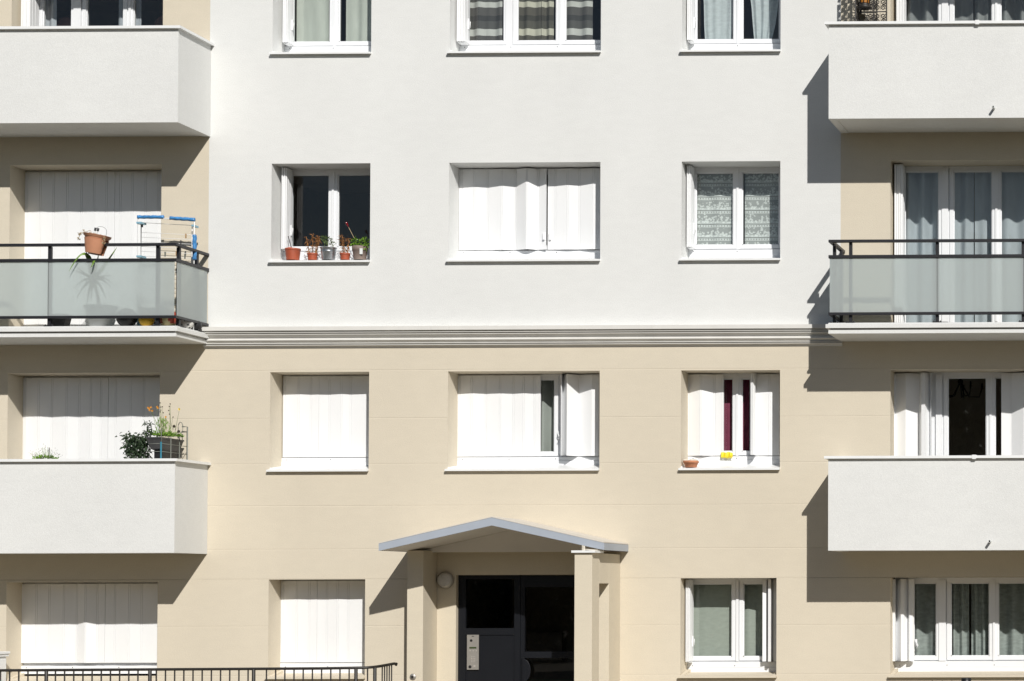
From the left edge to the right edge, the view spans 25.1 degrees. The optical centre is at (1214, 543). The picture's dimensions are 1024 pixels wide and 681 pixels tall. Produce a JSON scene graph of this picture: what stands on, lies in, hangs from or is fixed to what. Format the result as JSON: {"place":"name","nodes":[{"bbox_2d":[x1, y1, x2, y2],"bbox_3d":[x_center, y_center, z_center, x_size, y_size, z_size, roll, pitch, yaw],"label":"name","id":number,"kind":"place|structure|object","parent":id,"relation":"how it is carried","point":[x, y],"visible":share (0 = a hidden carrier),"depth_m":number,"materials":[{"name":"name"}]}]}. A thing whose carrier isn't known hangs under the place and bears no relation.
{"place":"outdoors","nodes":[
{"label":"outdoors","id":0,"kind":"place"},
{"bbox_2d":[116,318,137,325],"bbox_3d":[-14.061,-2.917,26.775,0.250,0.250,0.250,0,-1,1],"label":"flower pot","id":1,"kind":"object","parent":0,"point":[126,322],"visible":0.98,"depth_m":26.70,"materials":[{"name":"black plastic"}]},
{"label":"ground","id":2,"kind":"structure","parent":0,"visible":0},
{"bbox_2d":[0,0,1023,680],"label":"apartment building","id":3,"kind":"structure","parent":2,"relation":"on","point":[368,472],"depth_m":27.41,"materials":[{"name":"white paint"}]},
{"bbox_2d":[30,447,58,458],"bbox_3d":[-15.167,-0.664,26.866,0.328,1.257,0.329,-1,-2,43],"label":"flowering plant","id":4,"kind":"object","parent":3,"relation":"on","point":[48,456],"visible":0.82,"depth_m":26.87,"materials":[{"name":"green plant"}]},
{"bbox_2d":[46,0,56,25],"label":"curtain","id":5,"kind":"object","parent":3,"relation":"hanging from","point":[51,12],"visible":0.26,"depth_m":28.07,"materials":[{"name":"white fabric"}]},
{"bbox_2d":[52,319,70,325],"bbox_3d":[-14.952,-2.875,26.843,0.218,0.175,0.176,0,-1,1],"label":"planter trough","id":6,"kind":"object","parent":3,"relation":"on","point":[61,322],"visible":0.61,"depth_m":26.78,"materials":[{"name":"grey plastic"}]},
{"bbox_2d":[57,17,70,25],"bbox_3d":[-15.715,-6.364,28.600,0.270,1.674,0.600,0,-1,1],"label":"armchair","id":7,"kind":"object","parent":3,"relation":"in","point":[64,21],"visible":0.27,"depth_m":28.32,"materials":[{"name":"brown fabric"}]},
{"bbox_2d":[21,0,135,25],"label":"window","id":8,"kind":"structure","parent":3,"relation":"in","point":[33,12],"depth_m":27.93,"materials":[{"name":"grey plastic"}]},
{"bbox_2d":[6,582,157,680],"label":"window","id":9,"kind":"structure","parent":3,"relation":"in","point":[66,625],"depth_m":27.72,"materials":[{"name":"grey plastic"}]},
{"bbox_2d":[23,376,159,458],"bbox_3d":[-14.976,-1.128,27.815,2.025,2.244,0.119,0,-1,1],"label":"window","id":10,"kind":"structure","parent":3,"relation":"in","point":[77,417],"depth_m":27.78,"materials":[{"name":"grey plastic"}]},
{"bbox_2d":[69,249,115,325],"bbox_3d":[-14.443,-3.314,26.805,0.570,1.048,0.534,0,-1,1],"label":"potted yucca","id":11,"kind":"object","parent":3,"relation":"on","point":[101,322],"visible":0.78,"depth_m":26.72,"materials":[{"name":"green plant"}]},
{"bbox_2d":[24,170,161,325],"bbox_3d":[-14.987,-3.901,27.881,2.030,2.242,0.112,0,-1,1],"label":"window","id":12,"kind":"structure","parent":3,"relation":"in","point":[59,205],"depth_m":27.84,"materials":[{"name":"grey plastic"}]},
{"bbox_2d":[77,226,110,255],"bbox_3d":[-14.395,-3.889,26.649,0.384,0.372,0.336,0,-1,1],"label":"rail planter","id":13,"kind":"object","parent":3,"relation":"hanging from","point":[94,243],"visible":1,"depth_m":26.55,"materials":[{"name":"ceramic"}]},
{"bbox_2d":[119,0,122,25],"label":"curtain","id":14,"kind":"object","parent":3,"relation":"hanging from","point":[120,12],"visible":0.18,"depth_m":28.05,"materials":[{"name":"white fabric"}]},
{"bbox_2d":[115,431,152,458],"bbox_3d":[-13.962,-0.753,26.842,0.460,1.426,0.336,0,-1,1],"label":"shrub pot","id":15,"kind":"object","parent":3,"relation":"on","point":[137,442],"visible":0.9,"depth_m":26.82,"materials":[{"name":"green plant"}]},
{"bbox_2d":[136,0,140,25],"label":"curtain","id":16,"kind":"object","parent":3,"relation":"hanging from","point":[138,12],"visible":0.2,"depth_m":28.06,"materials":[{"name":"white fabric"}]},
{"bbox_2d":[139,318,154,325],"bbox_3d":[-13.792,-2.886,26.752,0.186,0.186,0.186,0,-1,1],"label":"flower pot","id":17,"kind":"object","parent":3,"relation":"on","point":[146,321],"visible":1,"depth_m":26.69,"materials":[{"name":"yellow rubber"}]},
{"bbox_2d":[155,16,162,24],"bbox_3d":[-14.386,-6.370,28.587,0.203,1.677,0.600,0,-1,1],"label":"armchair","id":18,"kind":"object","parent":3,"relation":"in","point":[159,21],"visible":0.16,"depth_m":28.30,"materials":[{"name":"brown fabric"}]},
{"bbox_2d":[141,402,183,457],"bbox_3d":[-13.695,-0.939,26.997,0.443,1.804,0.580,0,-1,1],"label":"flower trough","id":19,"kind":"object","parent":3,"relation":"on","point":[166,447],"visible":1,"depth_m":26.93,"materials":[{"name":"grey plastic"}]},
{"bbox_2d":[136,215,198,329],"bbox_3d":[-13.725,-3.544,27.168,0.796,1.520,0.140,0,-1,1],"label":"clothes airer","id":20,"kind":"object","parent":3,"relation":"on","point":[193,245],"visible":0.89,"depth_m":27.13,"materials":[{"name":"blue metal"}]},
{"bbox_2d":[160,311,175,325],"bbox_3d":[-13.531,-2.910,26.790,0.234,0.234,0.234,0,-1,1],"label":"flower pot","id":21,"kind":"object","parent":3,"relation":"on","point":[167,321],"visible":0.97,"depth_m":26.71,"materials":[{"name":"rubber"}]},
{"bbox_2d":[148,422,187,459],"bbox_3d":[-13.639,-0.820,26.990,0.181,1.564,0.685,0,-1,1],"label":"wire trellis","id":22,"kind":"object","parent":3,"relation":"on","point":[170,452],"visible":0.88,"depth_m":26.95,"materials":[{"name":"metal"}]},
{"bbox_2d":[181,320,193,328],"bbox_3d":[-13.411,-2.869,27.028,0.161,0.161,0.161,0,-1,1],"label":"ball","id":23,"kind":"object","parent":3,"relation":"on","point":[186,324],"visible":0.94,"depth_m":26.97,"materials":[{"name":"white leather"}]},
{"bbox_2d":[191,322,201,329],"bbox_3d":[-13.381,-2.860,27.207,0.152,0.151,0.151,0,-1,1],"label":"ball","id":24,"kind":"object","parent":3,"relation":"on","point":[198,326],"visible":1,"depth_m":27.16,"materials":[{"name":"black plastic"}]},
{"bbox_2d":[285,236,300,259],"bbox_3d":[-12.263,-3.932,27.560,0.201,0.332,0.201,0,-1,1],"label":"plant pot","id":25,"kind":"object","parent":3,"relation":"on","point":[291,253],"visible":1,"depth_m":27.49,"materials":[{"name":"orange ceramic"}]},
{"bbox_2d":[304,233,320,259],"bbox_3d":[-11.995,-3.948,27.558,0.252,0.362,0.135,0,-1,1],"label":"withered plant","id":26,"kind":"object","parent":3,"relation":"on","point":[312,256],"visible":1,"depth_m":27.54,"materials":[{"name":"red ceramic"}]},
{"bbox_2d":[297,0,329,41],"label":"curtain","id":27,"kind":"object","parent":3,"relation":"hanging from","point":[313,20],"visible":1,"depth_m":28.03,"materials":[{"name":"white fabric"}]},
{"bbox_2d":[264,579,364,678],"bbox_3d":[-11.855,1.137,27.537,1.311,1.312,0.510,0,-1,1],"label":"window","id":28,"kind":"structure","parent":3,"relation":"in","point":[323,621],"depth_m":27.69,"materials":[{"name":"grey plastic"}]},
{"bbox_2d":[266,375,368,471],"bbox_3d":[-11.849,-1.603,27.601,1.340,1.322,0.505,0,-1,1],"label":"window","id":29,"kind":"structure","parent":3,"relation":"in","point":[326,417],"depth_m":27.75,"materials":[{"name":"grey plastic"}]},
{"bbox_2d":[268,168,369,261],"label":"window","id":30,"kind":"structure","parent":3,"relation":"in","point":[287,203],"depth_m":27.83,"materials":[{"name":"grey plastic"}]},
{"bbox_2d":[269,0,370,53],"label":"window","id":31,"kind":"structure","parent":3,"relation":"in","point":[334,45],"depth_m":27.86,"materials":[{"name":"grey plastic"}]},
{"bbox_2d":[320,235,336,259],"bbox_3d":[-11.787,-3.937,27.555,0.211,0.340,0.211,1,-2,-44],"label":"zinc bucket","id":32,"kind":"object","parent":3,"relation":"on","point":[328,253],"visible":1,"depth_m":27.49,"materials":[{"name":"metal"}]},
{"bbox_2d":[338,235,350,259],"bbox_3d":[-11.564,-3.941,27.553,0.187,0.346,0.134,-1,-1,24],"label":"withered plant","id":33,"kind":"object","parent":3,"relation":"on","point":[344,255],"visible":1,"depth_m":27.55,"materials":[{"name":"brown plant"}]},
{"bbox_2d":[345,222,369,259],"bbox_3d":[-11.384,-4.024,27.553,0.361,0.509,0.201,0,-1,1],"label":"basil pot","id":34,"kind":"object","parent":3,"relation":"on","point":[360,251],"visible":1,"depth_m":27.50,"materials":[{"name":"beige ceramic"}]},
{"bbox_2d":[346,0,370,40],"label":"curtain","id":35,"kind":"object","parent":3,"relation":"hanging from","point":[358,20],"visible":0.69,"depth_m":28.02,"materials":[{"name":"white fabric"}]},
{"bbox_2d":[470,0,502,40],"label":"curtain","id":36,"kind":"object","parent":3,"relation":"hanging from","point":[486,18],"visible":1,"depth_m":28.01,"materials":[{"name":"fabric"}]},
{"bbox_2d":[458,575,574,680],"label":"entrance door","id":37,"kind":"structure","parent":3,"relation":"in","point":[484,654],"depth_m":27.57,"materials":[{"name":"paint"}]},
{"bbox_2d":[444,374,599,470],"bbox_3d":[-9.136,-1.612,27.573,2.037,1.322,0.505,0,-1,1],"label":"window","id":38,"kind":"structure","parent":3,"relation":"in","point":[499,415],"depth_m":27.72,"materials":[{"name":"grey plastic"}]},
{"bbox_2d":[446,168,599,261],"bbox_3d":[-9.145,-4.385,27.636,2.037,1.322,0.505,0,-1,1],"label":"window","id":39,"kind":"structure","parent":3,"relation":"in","point":[503,211],"depth_m":27.76,"materials":[{"name":"grey plastic"}]},
{"bbox_2d":[447,0,600,52],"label":"window","id":40,"kind":"structure","parent":3,"relation":"in","point":[510,43],"depth_m":27.85,"materials":[{"name":"grey plastic"}]},
{"bbox_2d":[519,0,540,39],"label":"curtain","id":41,"kind":"object","parent":3,"relation":"hanging from","point":[529,19],"visible":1,"depth_m":28.00,"materials":[{"name":"grey fabric"}]},
{"bbox_2d":[541,380,553,450],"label":"curtain","id":42,"kind":"object","parent":3,"relation":"hanging from","point":[547,438],"visible":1,"depth_m":27.89,"materials":[{"name":"white fabric"}]},
{"bbox_2d":[541,0,553,39],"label":"curtain","id":43,"kind":"object","parent":3,"relation":"hanging from","point":[547,26],"visible":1,"depth_m":28.00,"materials":[{"name":"brown fabric"}]},
{"bbox_2d":[567,0,592,39],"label":"curtain","id":44,"kind":"object","parent":3,"relation":"hanging from","point":[579,19],"visible":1,"depth_m":27.99,"materials":[{"name":"fabric"}]},
{"bbox_2d":[683,459,698,466],"bbox_3d":[-6.923,-1.058,27.381,0.214,0.113,0.203,0,-1,1],"label":"clay bowl","id":45,"kind":"object","parent":3,"relation":"on","point":[691,463],"visible":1,"depth_m":27.31,"materials":[{"name":"orange ceramic"}]},
{"bbox_2d":[694,584,730,655],"bbox_3d":[-6.726,1.060,27.792,0.562,1.060,0.011,0,-1,1],"label":"curtain","id":46,"kind":"object","parent":3,"relation":"hanging from","point":[712,620],"visible":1,"depth_m":27.79,"materials":[{"name":"fabric"}]},
{"bbox_2d":[697,174,732,243],"bbox_3d":[-6.729,-4.448,27.885,0.503,1.080,0.020,0,-1,1],"label":"curtain","id":47,"kind":"object","parent":3,"relation":"hanging from","point":[719,196],"visible":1,"depth_m":27.89,"materials":[{"name":"white fabric"}]},
{"bbox_2d":[704,0,732,38],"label":"curtain","id":48,"kind":"object","parent":3,"relation":"hanging from","point":[718,19],"visible":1,"depth_m":27.98,"materials":[{"name":"grey fabric"}]},
{"bbox_2d":[721,452,732,458],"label":"rubber gloves","id":49,"kind":"object","parent":3,"relation":"on","point":[726,454],"visible":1,"depth_m":27.64,"materials":[{"name":"yellow rubber"}]},
{"bbox_2d":[678,578,776,677],"bbox_3d":[-6.404,1.119,27.481,1.297,1.312,0.510,0,-1,1],"label":"window","id":50,"kind":"structure","parent":3,"relation":"in","point":[737,665],"depth_m":27.61,"materials":[{"name":"white plastic"}]},
{"bbox_2d":[724,380,731,450],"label":"curtain","id":51,"kind":"object","parent":3,"relation":"hanging from","point":[727,415],"visible":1,"depth_m":27.85,"materials":[{"name":"red fabric"}]},
{"bbox_2d":[678,373,779,469],"bbox_3d":[-6.399,-1.621,27.546,1.342,1.322,0.505,0,-1,1],"label":"window","id":52,"kind":"structure","parent":3,"relation":"in","point":[705,390],"depth_m":27.68,"materials":[{"name":"grey plastic"}]},
{"bbox_2d":[679,0,780,51],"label":"window","id":53,"kind":"structure","parent":3,"relation":"in","point":[738,43],"depth_m":27.81,"materials":[{"name":"grey plastic"}]},
{"bbox_2d":[679,165,780,260],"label":"window","id":54,"kind":"structure","parent":3,"relation":"in","point":[737,250],"depth_m":27.78,"materials":[{"name":"grey plastic"}]},
{"bbox_2d":[743,380,748,450],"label":"curtain","id":55,"kind":"object","parent":3,"relation":"hanging from","point":[745,415],"visible":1,"depth_m":27.85,"materials":[{"name":"fabric"}]},
{"bbox_2d":[744,584,762,655],"bbox_3d":[-6.174,1.059,27.826,0.287,1.060,0.025,0,-1,1],"label":"curtain","id":56,"kind":"object","parent":3,"relation":"hanging from","point":[753,621],"visible":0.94,"depth_m":27.82,"materials":[{"name":"white fabric"}]},
{"bbox_2d":[745,174,777,243],"bbox_3d":[-6.081,-4.450,27.876,0.478,1.080,0.019,0,-1,-1],"label":"curtain","id":57,"kind":"object","parent":3,"relation":"hanging from","point":[761,222],"visible":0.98,"depth_m":27.88,"materials":[{"name":"white fabric"}]},
{"bbox_2d":[751,0,777,38],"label":"curtain","id":58,"kind":"object","parent":3,"relation":"hanging from","point":[764,14],"visible":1,"depth_m":27.97,"materials":[{"name":"grey fabric"}]},
{"bbox_2d":[855,0,886,20],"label":"iron screen","id":59,"kind":"object","parent":3,"relation":"on","point":[858,11],"visible":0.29,"depth_m":27.08,"materials":[{"name":"black metal"}]},
{"bbox_2d":[859,14,865,20],"bbox_3d":[-4.604,-6.862,27.059,0.104,0.099,0.062,0,-1,1],"label":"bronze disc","id":60,"kind":"object","parent":59,"relation":"hanging from","point":[862,17],"visible":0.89,"depth_m":27.03,"materials":[{"name":"black metal"}]},
{"bbox_2d":[858,0,870,10],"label":"hanging lantern","id":61,"kind":"object","parent":59,"relation":"hanging from","point":[864,5],"visible":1,"depth_m":26.80,"materials":[{"name":"paint"}]},
{"bbox_2d":[906,173,937,322],"bbox_3d":[-3.916,-3.935,27.905,0.480,2.142,0.107,0,-1,1],"label":"curtain","id":62,"kind":"object","parent":3,"relation":"hanging from","point":[921,205],"visible":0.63,"depth_m":27.91,"materials":[{"name":"white fabric"}]},
{"bbox_2d":[907,0,937,20],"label":"curtain","id":63,"kind":"object","parent":3,"relation":"hanging from","point":[922,10],"visible":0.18,"depth_m":27.97,"materials":[{"name":"white fabric"}]},
{"bbox_2d":[915,584,934,654],"bbox_3d":[-3.901,1.046,27.776,0.320,1.070,0.097,0,-1,1],"label":"curtain","id":64,"kind":"object","parent":3,"relation":"hanging from","point":[925,615],"visible":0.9,"depth_m":27.77,"materials":[{"name":"white fabric"}]},
{"bbox_2d":[895,0,1001,20],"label":"window","id":65,"kind":"structure","parent":3,"relation":"in","point":[946,8],"depth_m":27.81,"materials":[{"name":"grey plastic"}]},
{"bbox_2d":[888,577,1023,676],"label":"window","id":66,"kind":"structure","parent":3,"relation":"in","point":[907,664],"depth_m":27.59,"materials":[{"name":"white plastic"}]},
{"bbox_2d":[894,164,1023,322],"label":"window","id":67,"kind":"structure","parent":3,"relation":"in","point":[946,174],"depth_m":27.75,"materials":[{"name":"grey plastic"}]},
{"bbox_2d":[894,372,1023,455],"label":"window","id":68,"kind":"structure","parent":3,"relation":"in","point":[921,400],"depth_m":27.65,"materials":[{"name":"grey plastic"}]},
{"bbox_2d":[952,584,968,654],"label":"curtain","id":69,"kind":"object","parent":3,"relation":"hanging from","point":[960,619],"visible":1,"depth_m":27.77,"materials":[{"name":"grey fabric"}]},
{"bbox_2d":[955,0,972,20],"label":"curtain","id":70,"kind":"object","parent":3,"relation":"hanging from","point":[963,10],"visible":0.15,"depth_m":27.98,"materials":[{"name":"white fabric"}]},
{"bbox_2d":[955,173,973,321],"bbox_3d":[-3.369,-3.937,27.897,0.255,2.142,0.060,0,-1,1],"label":"curtain","id":71,"kind":"object","parent":3,"relation":"hanging from","point":[964,205],"visible":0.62,"depth_m":27.91,"materials":[{"name":"white fabric"}]},
{"bbox_2d":[949,379,983,398],"bbox_3d":[-3.507,-2.354,28.663,0.631,0.667,0.602,0,-1,1],"label":"chandelier","id":72,"kind":"object","parent":3,"relation":"hanging from","point":[961,385],"visible":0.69,"depth_m":28.64,"materials":[{"name":"black plastic"}]},
{"bbox_2d":[971,584,988,654],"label":"curtain","id":73,"kind":"object","parent":3,"relation":"hanging from","point":[979,619],"visible":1,"depth_m":27.78,"materials":[{"name":"grey fabric"}]},
{"bbox_2d":[975,172,990,321],"bbox_3d":[-3.096,-3.938,27.899,0.259,2.142,0.045,0,-1,-2],"label":"curtain","id":74,"kind":"object","parent":3,"relation":"hanging from","point":[982,205],"visible":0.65,"depth_m":27.91,"materials":[{"name":"white fabric"}]},
{"bbox_2d":[975,0,990,20],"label":"curtain","id":75,"kind":"object","parent":3,"relation":"hanging from","point":[982,10],"visible":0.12,"depth_m":27.95,"materials":[{"name":"white fabric"}]},
{"bbox_2d":[999,584,1023,654],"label":"curtain","id":76,"kind":"object","parent":3,"relation":"hanging from","point":[1011,619],"visible":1,"depth_m":27.78,"materials":[{"name":"grey fabric"}]},
{"bbox_2d":[1002,172,1023,321],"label":"curtain","id":77,"kind":"object","parent":3,"relation":"hanging from","point":[1012,205],"visible":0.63,"depth_m":27.90,"materials":[{"name":"white fabric"}]},
{"bbox_2d":[1002,0,1023,19],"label":"curtain","id":78,"kind":"object","parent":3,"relation":"hanging from","point":[1012,9],"visible":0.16,"depth_m":27.94,"materials":[{"name":"white fabric"}]},
{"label":"pavement","id":79,"kind":"structure","parent":0,"visible":0},
{"bbox_2d":[0,651,9,680],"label":"capped post","id":80,"kind":"object","parent":79,"relation":"on","point":[4,655],"visible":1,"depth_m":27.07,"materials":[{"name":"white concrete"}]},
{"bbox_2d":[0,662,397,680],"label":"railing","id":81,"kind":"object","parent":79,"relation":"on","point":[254,669],"visible":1,"depth_m":25.33,"materials":[{"name":"metal"}]},
{"bbox_2d":[961,678,971,680],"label":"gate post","id":82,"kind":"object","parent":79,"relation":"on","point":[965,679],"visible":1,"depth_m":25.59,"materials":[{"name":"black metal"}]}
]}

